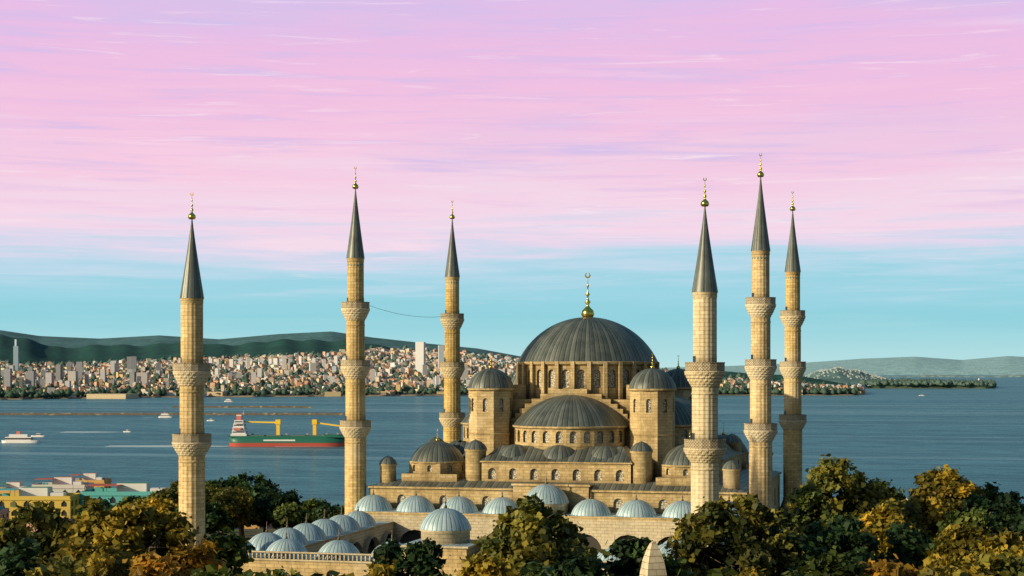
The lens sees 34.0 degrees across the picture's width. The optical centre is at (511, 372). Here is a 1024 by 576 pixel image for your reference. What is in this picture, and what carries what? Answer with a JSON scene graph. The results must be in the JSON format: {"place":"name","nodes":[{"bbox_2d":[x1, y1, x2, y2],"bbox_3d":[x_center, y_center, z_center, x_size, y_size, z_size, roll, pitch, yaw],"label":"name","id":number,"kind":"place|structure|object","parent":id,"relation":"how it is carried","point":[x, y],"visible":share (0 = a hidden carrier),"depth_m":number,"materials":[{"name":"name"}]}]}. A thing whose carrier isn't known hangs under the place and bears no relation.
{"place":"outdoors","nodes":[
{"label":"outdoors","id":0,"kind":"place"},
{"bbox_2d":[232,473,743,575],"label":"mosque courtyard","id":1,"kind":"structure","parent":0,"point":[342,544],"depth_m":248.70,"materials":[{"name":"stone"}]},
{"bbox_2d":[0,375,1023,507],"bbox_3d":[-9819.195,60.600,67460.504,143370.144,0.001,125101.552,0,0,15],"label":"sea","id":2,"kind":"structure","parent":0,"point":[901,438],"depth_m":1612.36,"materials":[{"name":"blue liquid"}]},
{"bbox_2d":[1,431,39,442],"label":"boat","id":3,"kind":"object","parent":2,"relation":"on","point":[18,437],"visible":0.9,"depth_m":1440.69,"materials":[{"name":"white"}]},
{"bbox_2d":[31,433,45,436],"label":"boat","id":4,"kind":"object","parent":2,"relation":"on","point":[38,435],"visible":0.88,"depth_m":1576.21,"materials":[{"name":"white"}]},
{"bbox_2d":[58,430,130,432],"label":"boat","id":5,"kind":"object","parent":2,"relation":"on","point":[89,432],"visible":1,"depth_m":1691.66,"materials":[{"name":"white"}]},
{"bbox_2d":[144,412,172,417],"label":"boat","id":6,"kind":"object","parent":2,"relation":"on","point":[164,415],"visible":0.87,"depth_m":2248.71,"materials":[{"name":"white"}]},
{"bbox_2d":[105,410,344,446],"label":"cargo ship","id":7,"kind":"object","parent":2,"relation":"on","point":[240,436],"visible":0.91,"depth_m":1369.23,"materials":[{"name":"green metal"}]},
{"bbox_2d":[0,378,979,414],"bbox_3d":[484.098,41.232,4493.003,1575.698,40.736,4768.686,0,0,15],"label":"breakwater","id":8,"kind":"object","parent":2,"relation":"in","point":[204,413],"visible":0.64,"depth_m":2386.51,"materials":[{"name":"stone"}]},
{"bbox_2d":[0,330,1023,554],"bbox_3d":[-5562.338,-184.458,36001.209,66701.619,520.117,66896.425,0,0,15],"label":"ground","id":9,"kind":"structure","parent":0,"point":[38,349],"depth_m":10330.36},
{"bbox_2d":[0,506,9,520],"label":"house","id":10,"kind":"structure","parent":9,"relation":"on","point":[4,512],"depth_m":422.36,"materials":[{"name":"pink"}]},
{"bbox_2d":[0,479,32,492],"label":"house","id":11,"kind":"structure","parent":9,"relation":"on","point":[14,484],"depth_m":499.10,"materials":[{"name":"brown"}]},
{"bbox_2d":[0,537,43,575],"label":"tree","id":12,"kind":"object","parent":9,"relation":"on","point":[14,561],"visible":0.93,"depth_m":119.22,"materials":[{"name":"green plant"}]},
{"bbox_2d":[0,500,78,566],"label":"tree","id":13,"kind":"object","parent":9,"relation":"on","point":[45,521],"visible":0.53,"depth_m":149.30,"materials":[{"name":"green plant"}]},
{"bbox_2d":[0,487,79,518],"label":"house","id":14,"kind":"structure","parent":9,"relation":"on","point":[66,503],"depth_m":434.20,"materials":[{"name":"yellow"}]},
{"bbox_2d":[27,505,74,531],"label":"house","id":15,"kind":"structure","parent":9,"relation":"on","point":[36,529],"depth_m":390.50,"materials":[{"name":"pink"}]},
{"bbox_2d":[20,555,89,575],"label":"tree","id":16,"kind":"object","parent":9,"relation":"on","point":[66,566],"visible":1,"depth_m":117.22,"materials":[{"name":"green plant"}]},
{"bbox_2d":[31,477,93,492],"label":"house","id":17,"kind":"structure","parent":9,"relation":"on","point":[66,484],"depth_m":476.50,"materials":[{"name":"grey"}]},
{"bbox_2d":[43,532,134,575],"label":"tree","id":18,"kind":"object","parent":9,"relation":"on","point":[103,561],"visible":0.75,"depth_m":138.18,"materials":[{"name":"yellow plant"}]},
{"bbox_2d":[69,473,111,487],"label":"house","id":19,"kind":"structure","parent":9,"relation":"on","point":[92,477],"depth_m":518.55,"materials":[{"name":"brown"}]},
{"bbox_2d":[73,498,124,515],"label":"tree","id":20,"kind":"object","parent":9,"relation":"on","point":[105,503],"visible":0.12,"depth_m":398.45,"materials":[{"name":"green plant"}]},
{"bbox_2d":[35,495,199,575],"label":"tree","id":21,"kind":"object","parent":9,"relation":"on","point":[134,525],"visible":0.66,"depth_m":148.05,"materials":[{"name":"green plant"}]},
{"bbox_2d":[80,482,169,504],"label":"house","id":22,"kind":"structure","parent":9,"relation":"on","point":[127,489],"depth_m":445.45,"materials":[{"name":"teal"}]},
{"bbox_2d":[115,493,150,509],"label":"tree","id":23,"kind":"object","parent":9,"relation":"on","point":[130,499],"visible":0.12,"depth_m":358.32,"materials":[{"name":"green plant"}]},
{"bbox_2d":[133,496,178,535],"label":"tree","id":24,"kind":"object","parent":9,"relation":"on","point":[161,505],"visible":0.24,"depth_m":325.37,"materials":[{"name":"yellow plant"}]},
{"bbox_2d":[122,536,235,575],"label":"tree","id":25,"kind":"object","parent":9,"relation":"on","point":[183,560],"visible":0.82,"depth_m":133.46,"materials":[{"name":"orange plant"}]},
{"bbox_2d":[172,192,211,547],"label":"minaret","id":26,"kind":"object","parent":9,"relation":"on","point":[191,442],"visible":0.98,"depth_m":208.97,"materials":[{"name":"stone"}]},
{"bbox_2d":[173,501,233,534],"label":"tree","id":27,"kind":"object","parent":9,"relation":"on","point":[216,517],"visible":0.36,"depth_m":317.95,"materials":[{"name":"green plant"}]},
{"bbox_2d":[146,480,262,532],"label":"tree","id":28,"kind":"object","parent":9,"relation":"on","point":[236,499],"visible":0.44,"depth_m":330.46,"materials":[{"name":"green plant"}]},
{"bbox_2d":[191,563,233,575],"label":"tree","id":29,"kind":"object","parent":9,"relation":"on","point":[211,569],"visible":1,"depth_m":112.41,"materials":[{"name":"green plant"}]},
{"bbox_2d":[201,526,255,575],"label":"tree","id":30,"kind":"object","parent":9,"relation":"on","point":[236,551],"visible":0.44,"depth_m":150.01,"materials":[{"name":"green plant"}]},
{"bbox_2d":[205,471,281,537],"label":"tree","id":31,"kind":"object","parent":9,"relation":"on","point":[262,484],"visible":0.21,"depth_m":348.51,"materials":[{"name":"green plant"}]},
{"bbox_2d":[244,524,258,528],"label":"house","id":32,"kind":"structure","parent":9,"relation":"on","point":[254,526],"depth_m":495.50,"materials":[{"name":"brown"}]},
{"bbox_2d":[241,489,297,532],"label":"tree","id":33,"kind":"object","parent":9,"relation":"on","point":[270,501],"visible":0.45,"depth_m":337.15,"materials":[{"name":"green plant"}]},
{"bbox_2d":[236,566,302,575],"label":"tree","id":34,"kind":"object","parent":9,"relation":"on","point":[276,572],"visible":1,"depth_m":125.13,"materials":[{"name":"green plant"}]},
{"bbox_2d":[259,524,280,528],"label":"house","id":35,"kind":"structure","parent":9,"relation":"on","point":[270,527],"depth_m":465.00,"materials":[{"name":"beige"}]},
{"bbox_2d":[273,489,302,528],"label":"tree","id":36,"kind":"object","parent":9,"relation":"on","point":[292,493],"visible":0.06,"depth_m":350.35,"materials":[{"name":"green plant"}]},
{"bbox_2d":[264,498,326,527],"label":"tree","id":37,"kind":"object","parent":9,"relation":"on","point":[293,514],"visible":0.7,"depth_m":331.09,"materials":[{"name":"green plant"}]},
{"bbox_2d":[298,498,339,507],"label":"tree","id":38,"kind":"object","parent":9,"relation":"on","point":[323,502],"visible":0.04,"depth_m":339.13,"materials":[{"name":"green plant"}]},
{"bbox_2d":[310,570,339,575],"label":"tree","id":39,"kind":"object","parent":9,"relation":"on","point":[334,573],"visible":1,"depth_m":112.62,"materials":[{"name":"green plant"}]},
{"bbox_2d":[312,504,344,521],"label":"tree","id":40,"kind":"object","parent":9,"relation":"on","point":[318,513],"visible":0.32,"depth_m":328.80,"materials":[{"name":"green plant"}]},
{"bbox_2d":[329,503,344,516],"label":"tree","id":41,"kind":"object","parent":9,"relation":"on","point":[337,513],"visible":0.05,"depth_m":328.23,"materials":[{"name":"green plant"}]},
{"bbox_2d":[339,167,370,514],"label":"minaret","id":42,"kind":"object","parent":9,"relation":"on","point":[355,424],"visible":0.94,"depth_m":267.11,"materials":[{"name":"stone"}]},
{"bbox_2d":[339,556,400,575],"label":"tree","id":43,"kind":"object","parent":9,"relation":"on","point":[377,569],"visible":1,"depth_m":124.79,"materials":[{"name":"yellow plant"}]},
{"bbox_2d":[364,537,412,575],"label":"tree","id":44,"kind":"object","parent":9,"relation":"on","point":[390,551],"visible":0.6,"depth_m":149.17,"materials":[{"name":"green plant"}]},
{"bbox_2d":[402,537,450,575],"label":"tree","id":45,"kind":"object","parent":9,"relation":"on","point":[423,559],"visible":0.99,"depth_m":149.13,"materials":[{"name":"green plant"}]},
{"bbox_2d":[0,339,894,398],"bbox_3d":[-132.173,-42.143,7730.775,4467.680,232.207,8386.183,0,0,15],"label":"city","id":46,"kind":"object","parent":9,"relation":"on","point":[417,363],"visible":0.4,"depth_m":5364.84},
{"bbox_2d":[439,201,464,442],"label":"minaret","id":47,"kind":"object","parent":9,"relation":"on","point":[452,415],"visible":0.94,"depth_m":319.67,"materials":[{"name":"stone"}]},
{"bbox_2d":[454,548,524,575],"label":"tree","id":48,"kind":"object","parent":9,"relation":"on","point":[478,564],"visible":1,"depth_m":138.69,"materials":[{"name":"yellow plant"}]},
{"bbox_2d":[0,344,996,397],"bbox_3d":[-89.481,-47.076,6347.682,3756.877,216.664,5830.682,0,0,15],"label":"city trees","id":49,"kind":"object","parent":9,"relation":"on","point":[31,392],"visible":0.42,"depth_m":4835.05,"materials":[{"name":"green plant"}]},
{"bbox_2d":[519,560,555,575],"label":"tree","id":50,"kind":"object","parent":9,"relation":"on","point":[533,569],"visible":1,"depth_m":116.67,"materials":[{"name":"green plant"}]},
{"bbox_2d":[471,492,610,575],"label":"tree","id":51,"kind":"object","parent":9,"relation":"on","point":[531,526],"visible":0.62,"depth_m":147.03,"materials":[{"name":"green plant"}]},
{"bbox_2d":[367,273,781,513],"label":"mosque","id":52,"kind":"structure","parent":9,"relation":"on","point":[586,405],"depth_m":267.85,"materials":[{"name":"stone"}]},
{"bbox_2d":[543,552,614,575],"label":"tree","id":53,"kind":"object","parent":9,"relation":"on","point":[569,565],"visible":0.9,"depth_m":139.28,"materials":[{"name":"green plant"}]},
{"bbox_2d":[580,569,604,575],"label":"tree","id":54,"kind":"object","parent":9,"relation":"on","point":[591,572],"visible":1,"depth_m":115.08,"materials":[{"name":"green plant"}]},
{"bbox_2d":[602,536,684,575],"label":"tree","id":55,"kind":"object","parent":9,"relation":"on","point":[629,554],"visible":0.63,"depth_m":149.06,"materials":[{"name":"green plant"}]},
{"bbox_2d":[639,541,666,575],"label":"obelisk","id":56,"kind":"object","parent":9,"relation":"on","point":[653,563],"visible":1,"depth_m":119.51,"materials":[{"name":"stone"}]},
{"bbox_2d":[664,555,693,575],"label":"tree","id":57,"kind":"object","parent":9,"relation":"on","point":[673,567],"visible":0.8,"depth_m":120.55,"materials":[{"name":"green plant"}]},
{"bbox_2d":[683,178,726,546],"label":"minaret","id":58,"kind":"object","parent":9,"relation":"on","point":[704,448],"visible":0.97,"depth_m":192.73,"materials":[{"name":"stone"}]},
{"bbox_2d":[706,568,748,575],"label":"tree","id":59,"kind":"object","parent":9,"relation":"on","point":[719,572],"visible":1,"depth_m":112.06,"materials":[{"name":"green plant"}]},
{"bbox_2d":[664,494,807,575],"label":"tree","id":60,"kind":"object","parent":9,"relation":"on","point":[710,523],"visible":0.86,"depth_m":157.41,"materials":[{"name":"green plant"}]},
{"bbox_2d":[720,565,772,575],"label":"tree","id":61,"kind":"object","parent":9,"relation":"on","point":[751,572],"visible":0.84,"depth_m":123.73,"materials":[{"name":"plant"}]},
{"bbox_2d":[744,154,777,508],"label":"minaret","id":62,"kind":"object","parent":9,"relation":"on","point":[760,428],"visible":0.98,"depth_m":250.88,"materials":[{"name":"stone"}]},
{"bbox_2d":[765,508,805,534],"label":"tree","id":63,"kind":"object","parent":9,"relation":"on","point":[788,527],"visible":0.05,"depth_m":184.87,"materials":[{"name":"green plant"}]},
{"bbox_2d":[760,523,822,575],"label":"tree","id":64,"kind":"object","parent":9,"relation":"on","point":[809,549],"visible":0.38,"depth_m":158.87,"materials":[{"name":"green plant"}]},
{"bbox_2d":[779,191,806,516],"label":"minaret","id":65,"kind":"object","parent":9,"relation":"on","point":[792,418],"visible":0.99,"depth_m":303.44,"materials":[{"name":"stone"}]},
{"bbox_2d":[765,481,847,534],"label":"tree","id":66,"kind":"object","parent":9,"relation":"on","point":[808,498],"visible":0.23,"depth_m":198.64,"materials":[{"name":"green plant"}]},
{"bbox_2d":[782,545,871,575],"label":"tree","id":67,"kind":"object","parent":9,"relation":"on","point":[827,564],"visible":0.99,"depth_m":129.11,"materials":[{"name":"green plant"}]},
{"bbox_2d":[799,515,881,567],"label":"tree","id":68,"kind":"object","parent":9,"relation":"on","point":[844,536],"visible":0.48,"depth_m":163.07,"materials":[{"name":"green plant"}]},
{"bbox_2d":[785,453,896,518],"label":"tree","id":69,"kind":"object","parent":9,"relation":"on","point":[828,476],"visible":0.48,"depth_m":212.49,"materials":[{"name":"green plant"}]},
{"bbox_2d":[872,477,905,501],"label":"tree","id":70,"kind":"object","parent":9,"relation":"on","point":[893,490],"visible":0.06,"depth_m":223.88,"materials":[{"name":"green plant"}]},
{"bbox_2d":[858,554,921,575],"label":"tree","id":71,"kind":"object","parent":9,"relation":"on","point":[882,568],"visible":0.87,"depth_m":128.53,"materials":[{"name":"orange plant"}]},
{"bbox_2d":[852,503,930,556],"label":"tree","id":72,"kind":"object","parent":9,"relation":"on","point":[878,521],"visible":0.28,"depth_m":187.87,"materials":[{"name":"yellow plant"}]},
{"bbox_2d":[875,497,931,533],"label":"tree","id":73,"kind":"object","parent":9,"relation":"on","point":[911,509],"visible":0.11,"depth_m":208.23,"materials":[{"name":"green plant"}]},
{"bbox_2d":[877,521,939,570],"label":"tree","id":74,"kind":"object","parent":9,"relation":"on","point":[913,544],"visible":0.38,"depth_m":167.54,"materials":[{"name":"green plant"}]},
{"bbox_2d":[904,464,992,538],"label":"tree","id":75,"kind":"object","parent":9,"relation":"on","point":[936,493],"visible":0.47,"depth_m":222.20,"materials":[{"name":"yellow plant"}]},
{"bbox_2d":[917,552,992,575],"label":"tree","id":76,"kind":"object","parent":9,"relation":"on","point":[962,567],"visible":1,"depth_m":127.38,"materials":[{"name":"yellow plant"}]},
{"bbox_2d":[936,503,1003,541],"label":"tree","id":77,"kind":"object","parent":9,"relation":"on","point":[972,517],"visible":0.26,"depth_m":188.48,"materials":[{"name":"green plant"}]},
{"bbox_2d":[922,521,1023,565],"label":"tree","id":78,"kind":"object","parent":9,"relation":"on","point":[951,543],"visible":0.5,"depth_m":163.63,"materials":[{"name":"yellow plant"}]},
{"bbox_2d":[961,482,1023,531],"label":"tree","id":79,"kind":"object","parent":9,"relation":"on","point":[1002,506],"visible":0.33,"depth_m":211.98,"materials":[{"name":"green plant"}]},
{"bbox_2d":[972,549,1023,575],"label":"tree","id":80,"kind":"object","parent":9,"relation":"on","point":[1006,564],"visible":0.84,"depth_m":129.61,"materials":[{"name":"green plant"}]},
{"bbox_2d":[1006,511,1023,544],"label":"tree","id":81,"kind":"object","parent":9,"relation":"on","point":[1017,522],"visible":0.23,"depth_m":178.80,"materials":[{"name":"green plant"}]},
{"bbox_2d":[0,0,1023,367],"label":"sky","id":82,"kind":"structure","parent":0,"point":[567,140],"materials":[{"name":"pink"}]}
]}

